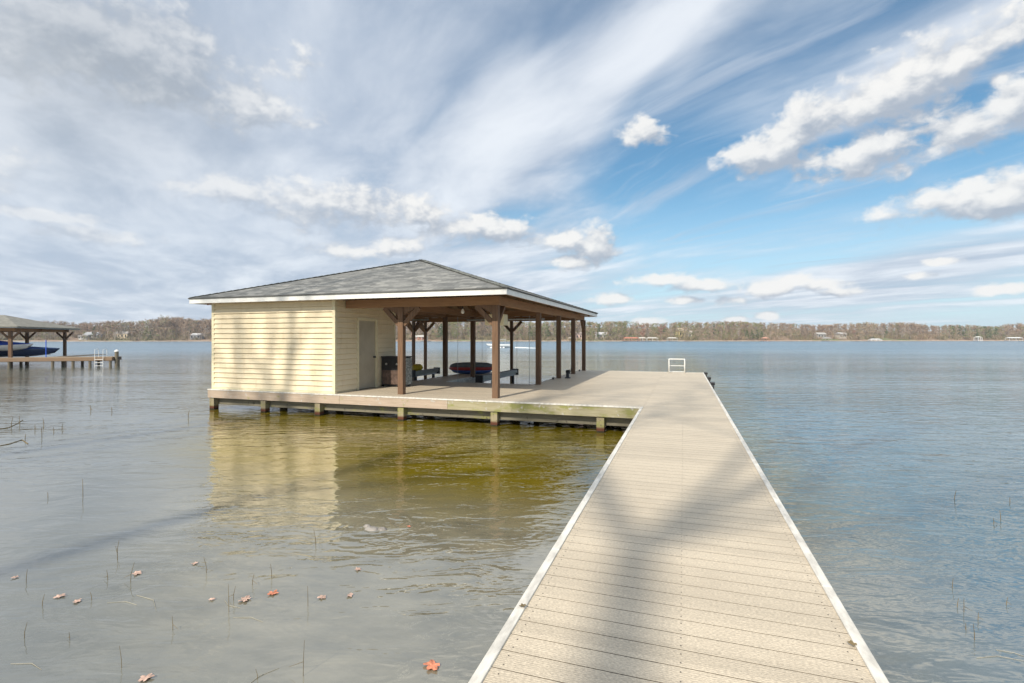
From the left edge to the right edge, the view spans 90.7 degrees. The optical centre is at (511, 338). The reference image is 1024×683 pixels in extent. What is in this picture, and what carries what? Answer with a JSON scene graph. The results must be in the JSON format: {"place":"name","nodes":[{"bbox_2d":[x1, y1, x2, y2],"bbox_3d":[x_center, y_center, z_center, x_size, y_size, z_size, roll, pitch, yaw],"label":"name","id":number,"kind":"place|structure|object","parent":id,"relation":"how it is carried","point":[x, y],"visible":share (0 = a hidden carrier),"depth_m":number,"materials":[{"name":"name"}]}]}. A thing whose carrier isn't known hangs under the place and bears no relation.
{"place":"outdoors","nodes":[
{"label":"outdoors","id":0,"kind":"place"},
{"bbox_2d":[412,364,422,370],"bbox_3d":[-4.133,1.255,22.007,0.431,0.290,0.606,0,0,19],"label":"life vest","id":1,"kind":"object","parent":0,"point":[417,367],"visible":0.91,"depth_m":21.78,"materials":[{"name":"yellow fabric"}]},
{"bbox_2d":[0,341,1023,682],"bbox_3d":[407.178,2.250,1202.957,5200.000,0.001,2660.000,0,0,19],"label":"water","id":2,"kind":"structure","parent":0,"point":[874,457],"depth_m":6.78,"materials":[{"name":"grey liquid"}]},
{"bbox_2d":[0,315,80,367],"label":"neighbour boathouse","id":3,"kind":"object","parent":2,"relation":"in","point":[10,325],"visible":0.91,"depth_m":41.86,"materials":[{"name":"brown wood"}]},
{"bbox_2d":[0,354,121,367],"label":"neighbour dock","id":4,"kind":"object","parent":2,"relation":"in","point":[62,359],"visible":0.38,"depth_m":39.48,"materials":[{"name":"wood"}]},
{"bbox_2d":[0,341,32,350],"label":"covered boat","id":5,"kind":"object","parent":4,"relation":"on","point":[16,346],"visible":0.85,"depth_m":40.50,"materials":[{"name":"white fabric"}]},
{"bbox_2d":[0,346,59,356],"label":"covered boat","id":6,"kind":"object","parent":4,"relation":"on","point":[32,351],"visible":0.56,"depth_m":42.39,"materials":[{"name":"blue fabric"}]},
{"bbox_2d":[45,340,46,356],"bbox_3d":[-36.470,0.895,39.600,0.055,1.550,0.055,0,0,35],"label":"marker pole","id":7,"kind":"object","parent":4,"relation":"on","point":[45,348],"visible":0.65,"depth_m":39.60,"materials":[{"name":"blue"}]},
{"bbox_2d":[94,349,106,366],"bbox_3d":[-32.620,1.578,40.131,0.582,1.545,0.672,0,0,-17],"label":"dock ladder","id":8,"kind":"object","parent":4,"relation":"attached to","point":[97,359],"visible":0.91,"depth_m":39.78,"materials":[{"name":"white metal"}]},
{"bbox_2d":[114,350,120,366],"bbox_3d":[-31.627,2.070,40.560,0.500,2.361,0.320,0,0,-17],"label":"mooring pile","id":9,"kind":"object","parent":2,"relation":"in","point":[116,357],"visible":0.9,"depth_m":40.46,"materials":[{"name":"white paint"}]},
{"bbox_2d":[138,673,154,681],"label":"floating leaf","id":10,"kind":"object","parent":2,"relation":"on","point":[144,678],"visible":1,"depth_m":3.34,"materials":[{"name":"plant"}]},
{"bbox_2d":[239,595,250,601],"bbox_3d":[-2.294,2.238,4.361,0.086,0.010,0.112,0,0,1],"label":"floating leaf","id":11,"kind":"object","parent":2,"relation":"on","point":[245,598],"visible":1,"depth_m":4.36,"materials":[{"name":"plant"}]},
{"bbox_2d":[267,590,278,594],"bbox_3d":[-2.107,2.238,4.454,0.095,0.009,0.077,0,0,-40],"label":"floating leaf","id":12,"kind":"object","parent":2,"relation":"on","point":[272,593],"visible":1,"depth_m":4.46,"materials":[{"name":"orange plant"}]},
{"bbox_2d":[290,640,304,675],"bbox_3d":[-1.444,2.205,3.391,0.128,0.390,0.005,0,0,19],"label":"reed stem","id":13,"kind":"object","parent":2,"relation":"in","point":[301,662],"visible":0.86,"depth_m":3.37,"materials":[{"name":"plant"}]},
{"bbox_2d":[363,524,386,530],"bbox_3d":[-1.634,2.282,5.977,0.359,0.116,0.174,0,0,19],"label":"stone","id":14,"kind":"object","parent":2,"relation":"in","point":[368,527],"visible":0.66,"depth_m":5.95,"materials":[{"name":"white stone"}]},
{"bbox_2d":[412,367,439,380],"bbox_3d":[-3.911,2.405,22.755,0.300,2.090,2.390,0,0,19],"label":"boat bunk","id":15,"kind":"object","parent":2,"relation":"in","point":[432,371],"visible":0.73,"depth_m":22.70,"materials":[{"name":"grey wood"}]},
{"bbox_2d":[423,660,439,669],"bbox_3d":[-0.544,2.237,3.461,0.101,0.011,0.123,0,0,-38],"label":"floating leaf","id":16,"kind":"object","parent":2,"relation":"on","point":[432,664],"visible":1,"depth_m":3.47,"materials":[{"name":"orange plant"}]},
{"bbox_2d":[207,370,698,432],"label":"dock platform","id":17,"kind":"structure","parent":2,"relation":"in","point":[602,398],"depth_m":14.46,"materials":[{"name":"beige wood"}]},
{"bbox_2d":[188,259,597,397],"bbox_3d":[-2.924,0.270,20.837,10.758,6.560,14.058,0,0,19],"label":"boathouse","id":18,"kind":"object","parent":17,"relation":"on","point":[334,333],"visible":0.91,"depth_m":15.43,"materials":[{"name":"beige wood"}]},
{"bbox_2d":[356,317,377,389],"bbox_3d":[-4.620,0.471,16.154,0.120,2.252,1.100,0,0,19],"label":"door","id":19,"kind":"structure","parent":18,"relation":"in","point":[367,328],"depth_m":16.18,"materials":[{"name":"grey paint"}]},
{"bbox_2d":[411,319,428,320],"bbox_3d":[-5.105,-0.760,20.942,3.700,0.069,0.069,0,0,19],"label":"lift shaft","id":20,"kind":"object","parent":18,"relation":"attached to","point":[419,319],"visible":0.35,"depth_m":20.46,"materials":[{"name":"brown wood"}]},
{"bbox_2d":[485,312,507,325],"bbox_3d":[-0.502,-0.835,16.217,0.650,0.830,0.400,0,0,19],"label":"boat lift motor","id":21,"kind":"object","parent":18,"relation":"hanging from","point":[504,320],"visible":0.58,"depth_m":16.08,"materials":[{"name":"beige paint"}]},
{"bbox_2d":[467,318,543,320],"bbox_3d":[-0.288,-0.740,19.734,3.200,0.069,0.069,0,0,19],"label":"lift shaft","id":22,"kind":"object","parent":18,"relation":"attached to","point":[508,319],"visible":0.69,"depth_m":19.57,"materials":[{"name":"brown wood"}]},
{"bbox_2d":[529,316,529,383],"bbox_3d":[0.621,0.965,18.055,0.015,3.570,0.015,0,0,19],"label":"lift cable","id":23,"kind":"object","parent":18,"relation":"hanging from","point":[529,349],"visible":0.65,"depth_m":18.05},
{"bbox_2d":[381,356,412,385],"bbox_3d":[-3.857,1.095,16.909,0.910,1.009,0.560,0,0,19],"label":"storage cabinet","id":24,"kind":"object","parent":17,"relation":"on","point":[389,370],"visible":0.78,"depth_m":16.72,"materials":[{"name":"black plastic"}]},
{"bbox_2d":[449,362,491,373],"bbox_3d":[-1.838,1.343,23.109,2.101,0.515,1.133,0,0,0],"label":"dinghy","id":25,"kind":"object","parent":17,"relation":"on","point":[464,368],"visible":0.82,"depth_m":22.69,"materials":[{"name":"blue fabric"}]},
{"bbox_2d":[565,368,571,377],"bbox_3d":[2.282,1.392,20.342,0.280,0.415,0.200,0,0,19],"label":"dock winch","id":26,"kind":"object","parent":17,"relation":"on","point":[568,372],"visible":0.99,"depth_m":20.29,"materials":[{"name":"metal"}]},
{"bbox_2d":[475,369,518,383],"bbox_3d":[-0.562,2.445,22.044,0.300,2.010,4.590,0,0,19],"label":"boat bunk","id":27,"kind":"object","parent":2,"relation":"in","point":[488,377],"visible":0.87,"depth_m":21.95,"materials":[{"name":"grey wood"}]},
{"bbox_2d":[487,339,509,346],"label":"motorboat","id":28,"kind":"object","parent":2,"relation":"on","point":[503,345],"visible":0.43,"depth_m":123.36,"materials":[{"name":"white plastic"}]},
{"bbox_2d":[468,372,888,682],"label":"walkway pier","id":29,"kind":"structure","parent":2,"relation":"in","point":[680,552],"depth_m":3.30,"materials":[{"name":"beige wood"}]},
{"bbox_2d":[668,359,684,372],"bbox_3d":[7.791,1.951,23.923,0.748,1.999,0.604,0,0,19],"label":"swim ladder","id":30,"kind":"object","parent":29,"relation":"attached to","point":[669,365],"visible":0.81,"depth_m":23.93,"materials":[{"name":"white metal"}]},
{"bbox_2d":[867,339,882,340],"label":"boat dock","id":31,"kind":"object","parent":2,"relation":"in","point":[874,340],"visible":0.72,"depth_m":431.11,"materials":[{"name":"white wood"}]},
{"bbox_2d":[0,328,1023,340],"bbox_3d":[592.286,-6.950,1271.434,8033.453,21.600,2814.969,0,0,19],"label":"bank","id":32,"kind":"structure","parent":0,"point":[564,339],"depth_m":435.33,"materials":[{"name":"plant"}]},
{"bbox_2d":[77,335,90,339],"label":"house","id":33,"kind":"structure","parent":32,"relation":"on","point":[86,338],"depth_m":407.84,"materials":[{"name":"white glass"}]},
{"bbox_2d":[83,332,102,338],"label":"house","id":34,"kind":"structure","parent":32,"relation":"on","point":[89,333],"depth_m":414.84,"materials":[{"name":"grey glass"}]},
{"bbox_2d":[106,324,111,335],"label":"bare tree","id":35,"kind":"object","parent":32,"relation":"on","point":[107,330],"visible":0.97,"depth_m":403.14,"materials":[{"name":"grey plant"}]},
{"bbox_2d":[111,325,118,339],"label":"bare tree","id":36,"kind":"object","parent":32,"relation":"on","point":[114,331],"visible":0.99,"depth_m":401.44,"materials":[{"name":"grey plant"}]},
{"bbox_2d":[117,323,127,336],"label":"bare tree","id":37,"kind":"object","parent":32,"relation":"on","point":[122,329],"visible":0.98,"depth_m":408.67,"materials":[{"name":"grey plant"}]},
{"bbox_2d":[116,331,130,337],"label":"house","id":38,"kind":"structure","parent":32,"relation":"on","point":[125,333],"depth_m":417.37,"materials":[{"name":"beige glass"}]},
{"bbox_2d":[146,321,154,334],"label":"bare tree","id":39,"kind":"object","parent":32,"relation":"on","point":[150,324],"visible":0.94,"depth_m":410.09,"materials":[{"name":"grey plant"}]},
{"bbox_2d":[185,321,193,336],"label":"bare tree","id":40,"kind":"object","parent":32,"relation":"on","point":[188,327],"visible":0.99,"depth_m":404.49,"materials":[{"name":"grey plant"}]},
{"bbox_2d":[190,333,203,339],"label":"house","id":41,"kind":"structure","parent":32,"relation":"on","point":[194,335],"depth_m":411.11,"materials":[{"name":"white glass"}]},
{"bbox_2d":[198,324,204,339],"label":"bare tree","id":42,"kind":"object","parent":32,"relation":"on","point":[201,331],"visible":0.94,"depth_m":407.80,"materials":[{"name":"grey plant"}]},
{"bbox_2d":[436,325,442,336],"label":"pine tree","id":43,"kind":"object","parent":32,"relation":"on","point":[440,333],"visible":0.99,"depth_m":404.26,"materials":[{"name":"green plant"}]},
{"bbox_2d":[0,326,1023,340],"bbox_3d":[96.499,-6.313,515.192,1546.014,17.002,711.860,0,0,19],"label":"undergrowth","id":44,"kind":"object","parent":32,"relation":"on","point":[164,337],"visible":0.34,"depth_m":442.89,"materials":[{"name":"plant"}]},
{"bbox_2d":[5,315,1023,339],"bbox_3d":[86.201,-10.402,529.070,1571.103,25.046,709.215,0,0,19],"label":"wood","id":45,"kind":"object","parent":32,"relation":"on","point":[181,322],"depth_m":465.46,"materials":[{"name":"plant"}]},
{"bbox_2d":[46,320,1023,336],"bbox_3d":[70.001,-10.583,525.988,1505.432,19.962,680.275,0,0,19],"label":"green wood","id":46,"kind":"object","parent":32,"relation":"on","point":[625,326],"visible":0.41,"depth_m":451.87,"materials":[{"name":"green plant"}]},
{"bbox_2d":[80,321,998,337],"bbox_3d":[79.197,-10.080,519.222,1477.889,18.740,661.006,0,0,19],"label":"pine wood","id":47,"kind":"object","parent":32,"relation":"on","point":[886,332],"visible":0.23,"depth_m":472.94,"materials":[{"name":"green plant"}]},
{"bbox_2d":[595,332,606,339],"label":"house","id":48,"kind":"structure","parent":32,"relation":"on","point":[600,334],"depth_m":423.45,"materials":[{"name":"white glass"}]},
{"bbox_2d":[604,323,609,339],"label":"bare tree","id":49,"kind":"object","parent":32,"relation":"on","point":[607,334],"visible":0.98,"depth_m":410.13,"materials":[{"name":"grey plant"}]},
{"bbox_2d":[657,324,665,338],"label":"bare tree","id":50,"kind":"object","parent":32,"relation":"on","point":[661,329],"visible":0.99,"depth_m":421.37,"materials":[{"name":"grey plant"}]},
{"bbox_2d":[676,328,688,336],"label":"house","id":51,"kind":"structure","parent":32,"relation":"on","point":[678,331],"depth_m":444.09,"materials":[{"name":"beige glass"}]},
{"bbox_2d":[704,322,711,339],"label":"bare tree","id":52,"kind":"object","parent":32,"relation":"on","point":[707,328],"visible":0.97,"depth_m":432.42,"materials":[{"name":"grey plant"}]},
{"bbox_2d":[814,332,825,338],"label":"house","id":53,"kind":"structure","parent":32,"relation":"on","point":[820,334],"depth_m":455.74,"materials":[{"name":"white glass"}]},
{"bbox_2d":[835,332,846,337],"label":"house","id":54,"kind":"structure","parent":32,"relation":"on","point":[839,336],"depth_m":460.19,"materials":[{"name":"white glass"}]},
{"bbox_2d":[986,328,992,337],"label":"pine tree","id":55,"kind":"object","parent":32,"relation":"on","point":[989,334],"visible":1,"depth_m":469.39,"materials":[{"name":"green plant"}]},
{"bbox_2d":[0,0,1023,331],"label":"sky","id":56,"kind":"structure","parent":0,"point":[823,162],"materials":[{"name":"blue"}]}
]}

